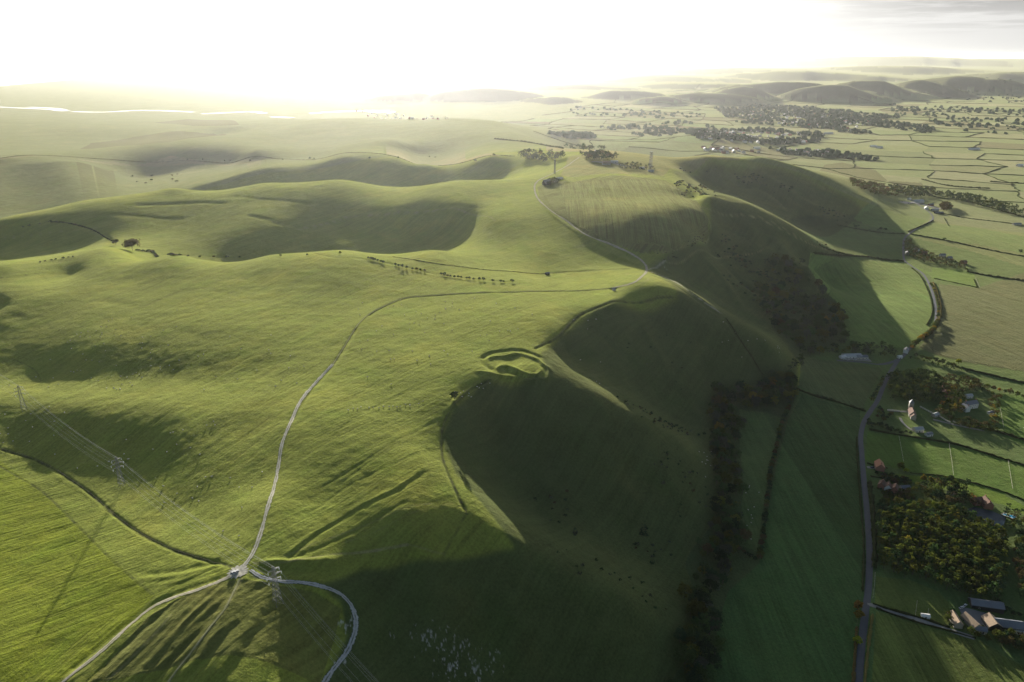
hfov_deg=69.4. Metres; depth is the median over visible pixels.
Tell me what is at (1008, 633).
woodland tree
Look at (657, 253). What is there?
scrub bush
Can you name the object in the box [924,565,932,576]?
plantation tree
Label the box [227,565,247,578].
chalk ground
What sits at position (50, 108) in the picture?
river
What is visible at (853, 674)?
hedge
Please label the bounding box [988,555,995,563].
plantation tree
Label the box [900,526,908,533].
plantation tree
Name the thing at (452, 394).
hedgerow tree
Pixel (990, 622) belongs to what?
barn
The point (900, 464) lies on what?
garden tree
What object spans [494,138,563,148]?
hedge
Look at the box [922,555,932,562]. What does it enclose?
plantation tree
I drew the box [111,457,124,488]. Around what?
electricity pylon
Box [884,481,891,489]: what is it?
terrace cottage
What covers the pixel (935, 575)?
plantation tree
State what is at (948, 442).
hedge
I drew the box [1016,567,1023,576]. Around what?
plantation tree
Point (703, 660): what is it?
woodland tree
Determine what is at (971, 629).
hedgerow tree
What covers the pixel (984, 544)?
plantation tree
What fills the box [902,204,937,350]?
road
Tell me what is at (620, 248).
chalk path
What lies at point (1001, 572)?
plantation tree
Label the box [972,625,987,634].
barn
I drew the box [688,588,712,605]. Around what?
woodland tree
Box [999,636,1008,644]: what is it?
woodland tree
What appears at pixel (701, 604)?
woodland tree
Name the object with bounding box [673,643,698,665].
woodland tree
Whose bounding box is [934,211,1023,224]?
hedge
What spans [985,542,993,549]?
plantation tree
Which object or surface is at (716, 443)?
woodland tree
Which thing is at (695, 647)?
woodland tree
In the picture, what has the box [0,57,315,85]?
sea
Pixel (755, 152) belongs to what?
hedge
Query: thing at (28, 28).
sky
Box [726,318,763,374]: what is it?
hedge
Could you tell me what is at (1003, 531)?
plantation tree
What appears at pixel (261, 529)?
chalk path
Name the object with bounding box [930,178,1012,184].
hedge
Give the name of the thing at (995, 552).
plantation tree
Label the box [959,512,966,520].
plantation tree
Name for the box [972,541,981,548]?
plantation tree
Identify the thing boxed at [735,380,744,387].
woodland tree
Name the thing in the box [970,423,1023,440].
hedge
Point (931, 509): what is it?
plantation tree
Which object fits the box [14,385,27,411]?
electricity pylon
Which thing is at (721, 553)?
woodland tree
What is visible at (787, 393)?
woodland tree
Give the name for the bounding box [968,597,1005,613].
barn
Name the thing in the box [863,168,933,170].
hedge
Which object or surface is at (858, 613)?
golden tree
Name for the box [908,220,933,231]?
hedge
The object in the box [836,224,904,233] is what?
hedge
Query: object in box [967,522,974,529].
plantation tree
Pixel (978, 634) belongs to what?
hedgerow tree
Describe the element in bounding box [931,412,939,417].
garden house
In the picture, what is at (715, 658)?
woodland tree
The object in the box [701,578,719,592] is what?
woodland tree
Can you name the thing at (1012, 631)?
woodland tree
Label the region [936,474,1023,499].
hedge
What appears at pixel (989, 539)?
plantation tree
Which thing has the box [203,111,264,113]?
river
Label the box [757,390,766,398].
woodland tree
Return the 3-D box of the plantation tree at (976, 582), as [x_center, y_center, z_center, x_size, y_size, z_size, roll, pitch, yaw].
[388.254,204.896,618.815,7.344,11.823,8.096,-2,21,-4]
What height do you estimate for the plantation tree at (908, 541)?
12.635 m
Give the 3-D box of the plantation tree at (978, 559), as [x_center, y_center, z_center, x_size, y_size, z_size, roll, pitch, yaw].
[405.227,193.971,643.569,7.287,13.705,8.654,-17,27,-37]
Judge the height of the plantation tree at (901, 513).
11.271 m
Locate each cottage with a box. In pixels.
[877,479,885,489]
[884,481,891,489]
[891,483,898,492]
[903,347,908,353]
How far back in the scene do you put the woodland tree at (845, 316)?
1203.40 m
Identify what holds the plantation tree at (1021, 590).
on the ground at (402, 546)
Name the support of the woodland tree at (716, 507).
on the ground at (402, 546)
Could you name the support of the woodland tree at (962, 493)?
on the ground at (402, 546)
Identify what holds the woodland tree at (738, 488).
on the ground at (402, 546)
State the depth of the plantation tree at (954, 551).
653.94 m
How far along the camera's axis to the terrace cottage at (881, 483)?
755.16 m
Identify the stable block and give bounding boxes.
[924,432,932,436]
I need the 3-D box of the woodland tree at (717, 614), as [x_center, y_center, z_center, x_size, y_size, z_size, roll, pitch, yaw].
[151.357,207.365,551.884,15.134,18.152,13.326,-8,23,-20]
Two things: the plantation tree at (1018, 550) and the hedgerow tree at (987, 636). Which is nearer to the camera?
the hedgerow tree at (987, 636)
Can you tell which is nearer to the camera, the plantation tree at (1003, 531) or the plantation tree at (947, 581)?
the plantation tree at (947, 581)
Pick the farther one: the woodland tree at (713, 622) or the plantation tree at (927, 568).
the plantation tree at (927, 568)
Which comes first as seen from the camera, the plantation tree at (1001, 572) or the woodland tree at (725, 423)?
the plantation tree at (1001, 572)
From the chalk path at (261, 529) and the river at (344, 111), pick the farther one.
the river at (344, 111)
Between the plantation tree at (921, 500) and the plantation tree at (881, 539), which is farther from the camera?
the plantation tree at (921, 500)
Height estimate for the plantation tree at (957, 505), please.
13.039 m
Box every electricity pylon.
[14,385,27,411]
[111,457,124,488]
[267,566,283,605]
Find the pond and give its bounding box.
[966,507,1005,525]
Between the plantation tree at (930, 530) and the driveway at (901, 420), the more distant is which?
the driveway at (901, 420)
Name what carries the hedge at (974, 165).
on the ground at (402, 546)
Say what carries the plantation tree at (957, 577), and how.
on the ground at (402, 546)
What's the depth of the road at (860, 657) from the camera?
668.45 m
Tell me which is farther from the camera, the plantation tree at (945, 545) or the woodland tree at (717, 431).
the woodland tree at (717, 431)
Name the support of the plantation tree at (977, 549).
on the ground at (402, 546)
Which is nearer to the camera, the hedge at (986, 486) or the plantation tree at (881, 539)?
the plantation tree at (881, 539)
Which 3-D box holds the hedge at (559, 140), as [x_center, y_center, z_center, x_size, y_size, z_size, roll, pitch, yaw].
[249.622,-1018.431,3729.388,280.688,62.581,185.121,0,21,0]
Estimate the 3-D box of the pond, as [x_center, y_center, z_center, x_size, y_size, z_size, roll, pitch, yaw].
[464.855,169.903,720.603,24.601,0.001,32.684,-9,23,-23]
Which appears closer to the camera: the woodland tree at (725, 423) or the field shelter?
the field shelter
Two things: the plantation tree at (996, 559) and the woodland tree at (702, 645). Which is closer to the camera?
the woodland tree at (702, 645)
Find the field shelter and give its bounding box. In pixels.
[921,613,930,618]
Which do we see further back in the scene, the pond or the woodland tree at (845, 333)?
the woodland tree at (845, 333)
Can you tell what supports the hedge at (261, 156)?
on the ground at (402, 546)
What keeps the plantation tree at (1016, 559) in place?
on the ground at (402, 546)
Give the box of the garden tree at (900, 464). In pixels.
[897,462,904,468]
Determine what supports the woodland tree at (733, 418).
on the ground at (402, 546)
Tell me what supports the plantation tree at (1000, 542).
on the ground at (402, 546)
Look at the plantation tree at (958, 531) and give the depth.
680.32 m
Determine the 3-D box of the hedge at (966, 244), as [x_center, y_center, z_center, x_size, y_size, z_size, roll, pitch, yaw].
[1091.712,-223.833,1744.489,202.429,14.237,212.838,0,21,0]
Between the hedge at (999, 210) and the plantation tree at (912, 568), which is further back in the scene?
the hedge at (999, 210)
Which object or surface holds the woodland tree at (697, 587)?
on the ground at (402, 546)
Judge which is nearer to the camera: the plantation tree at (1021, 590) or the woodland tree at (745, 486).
the plantation tree at (1021, 590)
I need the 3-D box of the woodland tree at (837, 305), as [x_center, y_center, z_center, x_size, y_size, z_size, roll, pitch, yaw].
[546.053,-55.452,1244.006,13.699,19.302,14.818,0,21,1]
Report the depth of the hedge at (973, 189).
2575.01 m
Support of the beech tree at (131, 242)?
on the ground at (402, 546)
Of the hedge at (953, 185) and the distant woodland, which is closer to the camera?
the hedge at (953, 185)
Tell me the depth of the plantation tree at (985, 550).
659.18 m
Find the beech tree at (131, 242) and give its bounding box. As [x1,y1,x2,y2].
[121,238,140,250]
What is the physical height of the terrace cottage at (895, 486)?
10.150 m
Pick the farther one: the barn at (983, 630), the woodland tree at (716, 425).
the woodland tree at (716, 425)
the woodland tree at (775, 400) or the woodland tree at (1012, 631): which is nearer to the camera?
the woodland tree at (1012, 631)
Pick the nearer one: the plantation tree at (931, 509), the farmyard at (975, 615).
the farmyard at (975, 615)
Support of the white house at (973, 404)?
on the ground at (402, 546)
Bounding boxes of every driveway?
[867,603,973,639]
[899,417,912,430]
[933,419,983,430]
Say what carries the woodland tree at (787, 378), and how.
on the ground at (402, 546)
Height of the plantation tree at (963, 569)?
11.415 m
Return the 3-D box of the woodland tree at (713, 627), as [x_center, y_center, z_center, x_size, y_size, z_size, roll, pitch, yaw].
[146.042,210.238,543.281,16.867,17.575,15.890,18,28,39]
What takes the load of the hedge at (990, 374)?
on the ground at (402, 546)
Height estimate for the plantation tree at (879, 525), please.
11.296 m
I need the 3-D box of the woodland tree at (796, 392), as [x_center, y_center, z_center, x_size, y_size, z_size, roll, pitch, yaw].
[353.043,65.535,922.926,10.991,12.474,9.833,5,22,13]
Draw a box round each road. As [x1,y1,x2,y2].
[837,353,906,364]
[855,359,900,681]
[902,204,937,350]
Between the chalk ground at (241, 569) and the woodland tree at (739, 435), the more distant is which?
the woodland tree at (739, 435)
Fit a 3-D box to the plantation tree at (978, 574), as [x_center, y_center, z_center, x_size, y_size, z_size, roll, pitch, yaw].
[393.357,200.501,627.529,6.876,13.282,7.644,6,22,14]
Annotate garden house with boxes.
[899,485,910,489]
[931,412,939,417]
[965,394,973,398]
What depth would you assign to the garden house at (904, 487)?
756.70 m
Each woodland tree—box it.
[673,626,687,642]
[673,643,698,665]
[677,581,692,597]
[684,642,701,659]
[687,598,707,616]
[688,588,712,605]
[689,585,708,598]
[690,590,710,605]
[690,613,710,630]
[692,572,698,580]
[693,636,716,657]
[694,655,708,668]
[695,593,713,607]
[700,614,722,633]
[700,647,713,661]
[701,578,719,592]
[702,615,720,634]
[706,635,726,652]
[706,652,721,669]
[707,607,723,622]
[709,439,722,447]
[709,495,721,504]
[709,503,722,513]
[713,428,721,435]
[713,548,729,564]
[714,422,723,428]
[716,496,725,505]
[719,421,727,428]
[721,543,732,553]
[722,457,732,464]
[727,483,736,492]
[730,415,741,422]
[730,514,740,521]
[731,430,742,440]
[731,485,741,493]
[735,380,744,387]
[739,483,749,494]
[739,528,752,541]
[748,391,756,398]
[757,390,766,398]
[770,395,778,404]
[771,319,779,327]
[781,254,788,260]
[783,390,793,397]
[784,376,791,385]
[790,378,796,385]
[791,389,798,397]
[814,279,822,286]
[819,284,827,294]
[828,306,836,314]
[828,327,837,339]
[830,316,839,324]
[832,302,840,309]
[835,322,845,330]
[839,312,848,321]
[840,330,849,337]
[862,345,870,352]
[929,491,937,497]
[935,490,942,497]
[944,495,953,501]
[958,489,967,497]
[992,629,1000,638]
[995,630,1005,640]
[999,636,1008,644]
[1004,629,1011,637]
[1006,635,1015,645]
[1007,627,1015,634]
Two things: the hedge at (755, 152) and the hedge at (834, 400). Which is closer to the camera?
the hedge at (834, 400)
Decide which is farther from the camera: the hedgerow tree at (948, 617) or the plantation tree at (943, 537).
the plantation tree at (943, 537)
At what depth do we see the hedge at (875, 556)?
696.19 m
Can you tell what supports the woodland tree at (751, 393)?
on the ground at (402, 546)
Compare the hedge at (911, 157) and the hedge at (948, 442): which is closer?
the hedge at (948, 442)
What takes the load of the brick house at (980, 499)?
on the ground at (402, 546)
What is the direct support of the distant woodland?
on the ground at (402, 546)
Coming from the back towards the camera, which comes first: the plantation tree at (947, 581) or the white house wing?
the white house wing
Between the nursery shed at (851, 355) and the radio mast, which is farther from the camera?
the radio mast
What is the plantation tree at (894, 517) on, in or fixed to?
on the ground at (402, 546)
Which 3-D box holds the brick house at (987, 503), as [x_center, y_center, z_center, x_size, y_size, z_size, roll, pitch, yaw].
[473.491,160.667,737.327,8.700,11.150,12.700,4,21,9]
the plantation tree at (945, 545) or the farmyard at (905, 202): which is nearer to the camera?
the plantation tree at (945, 545)
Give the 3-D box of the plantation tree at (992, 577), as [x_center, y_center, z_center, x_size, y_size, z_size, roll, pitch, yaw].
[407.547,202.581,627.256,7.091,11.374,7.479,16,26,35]
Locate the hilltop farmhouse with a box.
[602,161,610,164]
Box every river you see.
[0,107,68,110]
[30,107,67,109]
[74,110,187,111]
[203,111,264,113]
[316,111,386,112]
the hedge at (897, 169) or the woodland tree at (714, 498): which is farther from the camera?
the hedge at (897, 169)
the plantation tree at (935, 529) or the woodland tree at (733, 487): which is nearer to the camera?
the plantation tree at (935, 529)
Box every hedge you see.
[4,152,507,165]
[51,221,111,240]
[397,257,544,273]
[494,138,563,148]
[534,131,585,146]
[715,145,796,157]
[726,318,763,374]
[796,387,865,411]
[813,252,903,261]
[822,137,869,139]
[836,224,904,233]
[851,626,857,681]
[856,436,865,590]
[857,177,908,184]
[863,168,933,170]
[864,613,873,681]
[867,480,878,567]
[869,428,1023,464]
[873,155,935,158]
[873,602,949,627]
[876,607,975,638]
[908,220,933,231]
[910,233,1023,256]
[911,140,981,141]
[912,185,1015,191]
[912,267,932,324]
[922,179,989,188]
[929,146,971,147]
[929,282,941,328]
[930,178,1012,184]
[931,131,983,132]
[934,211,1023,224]
[935,170,981,173]
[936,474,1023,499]
[938,197,1023,202]
[945,165,1005,166]
[964,368,1023,382]
[966,200,1023,216]
[967,270,1023,280]
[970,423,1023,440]
[972,147,1023,149]
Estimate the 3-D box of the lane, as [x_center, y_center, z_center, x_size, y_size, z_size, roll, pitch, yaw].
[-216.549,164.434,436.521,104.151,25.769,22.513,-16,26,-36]
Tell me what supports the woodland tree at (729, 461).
on the ground at (402, 546)
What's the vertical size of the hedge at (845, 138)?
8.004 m
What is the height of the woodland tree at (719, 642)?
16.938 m
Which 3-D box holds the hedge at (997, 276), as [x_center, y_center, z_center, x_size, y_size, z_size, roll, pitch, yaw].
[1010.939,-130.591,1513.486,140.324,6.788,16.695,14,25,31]
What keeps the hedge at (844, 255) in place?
on the ground at (402, 546)
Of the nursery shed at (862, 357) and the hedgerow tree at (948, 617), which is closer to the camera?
the hedgerow tree at (948, 617)
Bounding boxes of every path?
[167,578,240,681]
[242,364,333,565]
[249,569,358,681]
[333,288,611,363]
[533,180,647,288]
[539,157,578,179]
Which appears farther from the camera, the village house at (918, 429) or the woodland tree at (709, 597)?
the village house at (918, 429)
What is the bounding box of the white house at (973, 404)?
[965,399,978,408]
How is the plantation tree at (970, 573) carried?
on the ground at (402, 546)
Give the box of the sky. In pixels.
[0,0,1023,57]
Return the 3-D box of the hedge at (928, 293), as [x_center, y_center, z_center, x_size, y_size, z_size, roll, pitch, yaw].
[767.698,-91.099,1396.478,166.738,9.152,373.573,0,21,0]
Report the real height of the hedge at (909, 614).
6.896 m
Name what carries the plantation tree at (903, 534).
on the ground at (402, 546)
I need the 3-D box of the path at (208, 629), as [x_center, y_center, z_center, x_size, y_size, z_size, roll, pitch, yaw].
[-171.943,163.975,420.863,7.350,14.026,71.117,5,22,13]
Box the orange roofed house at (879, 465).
[874,459,884,471]
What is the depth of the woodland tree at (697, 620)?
539.14 m
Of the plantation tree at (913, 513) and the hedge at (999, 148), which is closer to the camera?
the plantation tree at (913, 513)
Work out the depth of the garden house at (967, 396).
969.73 m
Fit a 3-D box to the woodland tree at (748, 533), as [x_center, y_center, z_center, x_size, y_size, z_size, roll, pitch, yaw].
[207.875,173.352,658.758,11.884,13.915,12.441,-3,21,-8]
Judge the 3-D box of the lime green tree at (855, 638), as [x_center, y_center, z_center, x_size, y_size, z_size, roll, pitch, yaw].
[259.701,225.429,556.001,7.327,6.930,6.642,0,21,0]
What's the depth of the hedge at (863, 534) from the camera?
702.92 m
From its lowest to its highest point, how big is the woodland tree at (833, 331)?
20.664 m
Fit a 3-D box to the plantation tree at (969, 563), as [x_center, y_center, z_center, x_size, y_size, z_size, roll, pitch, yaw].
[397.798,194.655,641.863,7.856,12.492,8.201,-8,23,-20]
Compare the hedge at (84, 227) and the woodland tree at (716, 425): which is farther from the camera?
the hedge at (84, 227)
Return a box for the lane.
[61,576,230,681]
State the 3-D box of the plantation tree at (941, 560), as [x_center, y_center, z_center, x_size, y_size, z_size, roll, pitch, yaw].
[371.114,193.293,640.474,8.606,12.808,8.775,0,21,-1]
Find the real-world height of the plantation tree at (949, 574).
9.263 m
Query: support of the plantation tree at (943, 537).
on the ground at (402, 546)
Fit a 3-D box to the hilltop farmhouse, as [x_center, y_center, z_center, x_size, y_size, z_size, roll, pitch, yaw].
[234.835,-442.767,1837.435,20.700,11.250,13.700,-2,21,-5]
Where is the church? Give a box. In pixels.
[907,399,916,420]
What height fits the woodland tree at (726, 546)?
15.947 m
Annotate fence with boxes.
[2,449,231,566]
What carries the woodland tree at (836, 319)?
on the ground at (402, 546)
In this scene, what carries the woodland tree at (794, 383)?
on the ground at (402, 546)
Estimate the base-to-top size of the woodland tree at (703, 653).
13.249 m
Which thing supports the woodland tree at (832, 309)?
on the ground at (402, 546)
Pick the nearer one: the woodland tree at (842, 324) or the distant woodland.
the woodland tree at (842, 324)
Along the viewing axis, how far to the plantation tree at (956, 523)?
688.94 m
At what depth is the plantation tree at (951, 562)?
638.31 m
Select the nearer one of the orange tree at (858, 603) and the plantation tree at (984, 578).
the orange tree at (858, 603)
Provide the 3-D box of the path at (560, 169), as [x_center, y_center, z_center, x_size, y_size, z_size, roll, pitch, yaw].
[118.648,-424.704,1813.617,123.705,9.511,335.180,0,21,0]
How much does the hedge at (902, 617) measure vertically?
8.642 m
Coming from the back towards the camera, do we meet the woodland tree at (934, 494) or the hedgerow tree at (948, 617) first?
the woodland tree at (934, 494)
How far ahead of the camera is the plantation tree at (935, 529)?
677.18 m
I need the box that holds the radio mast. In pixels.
[648,151,652,169]
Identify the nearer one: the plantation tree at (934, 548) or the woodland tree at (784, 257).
the plantation tree at (934, 548)
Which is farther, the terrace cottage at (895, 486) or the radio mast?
the radio mast
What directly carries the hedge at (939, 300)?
on the ground at (402, 546)
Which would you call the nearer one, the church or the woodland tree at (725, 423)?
the woodland tree at (725, 423)
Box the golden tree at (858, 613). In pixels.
[853,609,865,618]
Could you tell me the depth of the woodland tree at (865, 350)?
1078.05 m
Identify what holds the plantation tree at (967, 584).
on the ground at (402, 546)
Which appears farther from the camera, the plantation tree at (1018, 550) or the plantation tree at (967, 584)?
the plantation tree at (1018, 550)
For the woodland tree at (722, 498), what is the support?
on the ground at (402, 546)
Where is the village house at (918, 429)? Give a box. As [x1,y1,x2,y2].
[912,426,924,431]
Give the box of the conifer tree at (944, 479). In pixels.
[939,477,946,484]
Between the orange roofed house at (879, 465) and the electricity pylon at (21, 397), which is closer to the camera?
the electricity pylon at (21, 397)
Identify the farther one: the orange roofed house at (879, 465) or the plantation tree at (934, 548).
the orange roofed house at (879, 465)
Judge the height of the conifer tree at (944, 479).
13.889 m
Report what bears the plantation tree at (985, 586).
on the ground at (402, 546)
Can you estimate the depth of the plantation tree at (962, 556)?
642.89 m
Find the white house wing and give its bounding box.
[960,403,970,411]
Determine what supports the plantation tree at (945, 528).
on the ground at (402, 546)
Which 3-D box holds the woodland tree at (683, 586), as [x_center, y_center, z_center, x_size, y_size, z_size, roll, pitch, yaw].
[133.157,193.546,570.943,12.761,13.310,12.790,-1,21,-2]
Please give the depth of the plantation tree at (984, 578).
622.40 m
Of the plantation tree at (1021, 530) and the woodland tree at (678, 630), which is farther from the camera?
the plantation tree at (1021, 530)
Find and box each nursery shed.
[841,353,861,357]
[857,355,868,358]
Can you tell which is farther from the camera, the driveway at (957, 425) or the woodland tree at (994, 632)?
the driveway at (957, 425)
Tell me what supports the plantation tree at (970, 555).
on the ground at (402, 546)
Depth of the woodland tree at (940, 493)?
742.34 m
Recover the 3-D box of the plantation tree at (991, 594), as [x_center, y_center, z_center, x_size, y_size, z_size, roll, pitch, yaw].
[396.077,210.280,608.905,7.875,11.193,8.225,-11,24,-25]
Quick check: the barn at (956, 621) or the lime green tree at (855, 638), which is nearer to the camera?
the lime green tree at (855, 638)
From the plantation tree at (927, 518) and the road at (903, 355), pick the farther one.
the road at (903, 355)
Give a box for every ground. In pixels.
[0,56,1023,681]
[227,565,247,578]
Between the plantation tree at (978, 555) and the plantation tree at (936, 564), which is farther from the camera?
the plantation tree at (978, 555)
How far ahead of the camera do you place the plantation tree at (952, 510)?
708.40 m
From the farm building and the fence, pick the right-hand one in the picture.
the farm building
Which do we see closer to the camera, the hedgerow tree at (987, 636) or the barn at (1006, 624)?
the hedgerow tree at (987, 636)
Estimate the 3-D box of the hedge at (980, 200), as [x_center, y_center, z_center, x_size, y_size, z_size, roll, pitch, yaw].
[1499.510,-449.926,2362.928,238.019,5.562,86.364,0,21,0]
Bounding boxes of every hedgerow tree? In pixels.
[449,391,458,398]
[944,613,952,620]
[967,626,975,633]
[974,631,981,636]
[983,634,991,640]
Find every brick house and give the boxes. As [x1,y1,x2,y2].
[970,496,983,505]
[982,495,993,509]
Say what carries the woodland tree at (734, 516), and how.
on the ground at (402, 546)
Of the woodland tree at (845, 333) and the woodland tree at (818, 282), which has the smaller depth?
the woodland tree at (845, 333)
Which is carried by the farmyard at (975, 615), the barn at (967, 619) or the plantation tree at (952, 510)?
the barn at (967, 619)
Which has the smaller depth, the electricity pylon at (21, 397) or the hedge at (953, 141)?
the electricity pylon at (21, 397)
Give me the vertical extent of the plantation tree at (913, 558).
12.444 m
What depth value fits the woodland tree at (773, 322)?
1142.22 m
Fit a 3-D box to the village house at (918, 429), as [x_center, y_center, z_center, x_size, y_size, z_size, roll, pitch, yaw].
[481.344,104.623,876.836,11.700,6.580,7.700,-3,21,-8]
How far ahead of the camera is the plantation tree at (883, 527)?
677.82 m
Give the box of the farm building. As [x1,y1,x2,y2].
[911,199,924,202]
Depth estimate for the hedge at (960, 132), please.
4608.72 m
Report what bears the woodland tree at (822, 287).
on the ground at (402, 546)
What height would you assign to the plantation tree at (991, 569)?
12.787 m
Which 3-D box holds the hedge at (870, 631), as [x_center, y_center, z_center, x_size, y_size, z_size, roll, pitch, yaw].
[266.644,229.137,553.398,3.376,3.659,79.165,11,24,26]
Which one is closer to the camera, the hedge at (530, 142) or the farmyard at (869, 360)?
the farmyard at (869, 360)
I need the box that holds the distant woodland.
[547,77,1023,160]
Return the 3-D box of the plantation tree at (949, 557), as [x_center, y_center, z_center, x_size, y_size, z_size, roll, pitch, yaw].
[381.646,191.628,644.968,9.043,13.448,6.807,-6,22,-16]
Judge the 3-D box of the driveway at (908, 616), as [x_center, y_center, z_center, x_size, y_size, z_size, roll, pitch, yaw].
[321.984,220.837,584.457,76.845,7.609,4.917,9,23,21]
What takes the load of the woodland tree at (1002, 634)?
on the ground at (402, 546)
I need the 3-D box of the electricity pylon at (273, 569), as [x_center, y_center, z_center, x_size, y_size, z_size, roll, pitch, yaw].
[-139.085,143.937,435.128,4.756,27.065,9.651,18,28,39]
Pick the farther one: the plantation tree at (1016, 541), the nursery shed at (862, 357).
the nursery shed at (862, 357)
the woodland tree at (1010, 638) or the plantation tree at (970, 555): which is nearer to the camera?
the woodland tree at (1010, 638)
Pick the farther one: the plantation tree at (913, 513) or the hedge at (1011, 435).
the hedge at (1011, 435)
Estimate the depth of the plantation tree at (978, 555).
650.41 m
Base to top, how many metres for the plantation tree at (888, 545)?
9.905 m
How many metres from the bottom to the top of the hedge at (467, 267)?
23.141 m
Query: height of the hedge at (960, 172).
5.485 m
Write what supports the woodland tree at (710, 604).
on the ground at (402, 546)
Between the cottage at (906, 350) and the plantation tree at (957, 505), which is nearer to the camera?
the plantation tree at (957, 505)
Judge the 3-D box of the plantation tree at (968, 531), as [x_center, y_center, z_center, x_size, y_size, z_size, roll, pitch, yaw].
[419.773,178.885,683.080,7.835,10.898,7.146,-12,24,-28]
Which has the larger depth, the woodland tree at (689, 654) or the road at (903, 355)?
the road at (903, 355)
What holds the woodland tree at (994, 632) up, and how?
on the ground at (402, 546)
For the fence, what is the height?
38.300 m
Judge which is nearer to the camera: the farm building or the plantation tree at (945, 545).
the plantation tree at (945, 545)
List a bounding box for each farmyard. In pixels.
[840,358,871,361]
[901,201,940,208]
[958,607,985,626]
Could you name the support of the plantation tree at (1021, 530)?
on the ground at (402, 546)
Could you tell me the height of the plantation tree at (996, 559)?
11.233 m
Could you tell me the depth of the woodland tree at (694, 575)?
595.95 m
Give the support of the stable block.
on the ground at (402, 546)
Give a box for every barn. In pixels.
[542,179,550,184]
[947,610,963,628]
[960,611,980,627]
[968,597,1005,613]
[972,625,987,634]
[981,612,1002,630]
[994,618,1023,630]
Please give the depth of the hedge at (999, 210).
2193.05 m
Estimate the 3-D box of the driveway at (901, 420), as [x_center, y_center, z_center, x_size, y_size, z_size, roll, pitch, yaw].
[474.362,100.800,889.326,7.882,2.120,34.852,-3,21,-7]
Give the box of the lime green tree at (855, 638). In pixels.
[852,636,862,643]
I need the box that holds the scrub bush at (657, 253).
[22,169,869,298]
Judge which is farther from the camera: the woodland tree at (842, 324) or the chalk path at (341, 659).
the woodland tree at (842, 324)
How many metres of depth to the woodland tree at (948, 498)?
734.92 m
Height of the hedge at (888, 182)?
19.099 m
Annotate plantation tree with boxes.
[875,521,882,530]
[876,536,885,546]
[881,525,888,535]
[884,541,891,547]
[889,513,896,519]
[896,510,904,517]
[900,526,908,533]
[900,531,908,536]
[904,538,912,545]
[907,556,916,563]
[908,509,916,517]
[909,564,917,574]
[916,498,924,508]
[921,516,928,523]
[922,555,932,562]
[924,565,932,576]
[925,507,934,513]
[927,527,934,534]
[929,545,938,552]
[931,528,938,536]
[932,562,940,569]
[932,573,939,581]
[936,558,946,562]
[938,535,945,542]
[941,524,947,533]
[941,543,947,549]
[943,578,951,589]
[945,507,954,515]
[945,572,952,579]
[946,554,954,566]
[947,559,956,568]
[951,522,960,527]
[952,547,960,558]
[953,575,961,584]
[954,503,962,509]
[954,529,961,536]
[957,554,966,562]
[958,567,966,574]
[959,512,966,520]
[963,581,971,590]
[965,529,970,537]
[966,558,973,566]
[966,568,975,576]
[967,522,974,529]
[967,553,975,558]
[970,546,979,554]
[971,571,980,579]
[971,579,982,590]
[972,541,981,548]
[973,552,981,558]
[974,557,984,566]
[978,574,988,583]
[978,585,987,594]
[981,541,988,550]
[982,548,990,555]
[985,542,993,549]
[986,537,995,549]
[987,567,996,574]
[987,590,999,600]
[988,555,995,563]
[989,574,996,581]
[990,549,1000,557]
[990,557,999,564]
[994,538,1004,545]
[995,571,1004,579]
[998,528,1006,535]
[1011,557,1019,566]
[1014,537,1021,544]
[1014,546,1023,555]
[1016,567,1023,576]
[1017,528,1023,536]
[1017,588,1023,598]
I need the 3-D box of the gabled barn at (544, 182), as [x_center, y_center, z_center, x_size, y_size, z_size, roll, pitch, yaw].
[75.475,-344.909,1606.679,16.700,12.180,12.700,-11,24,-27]
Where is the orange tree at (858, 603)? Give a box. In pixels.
[854,600,863,609]
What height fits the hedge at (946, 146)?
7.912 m

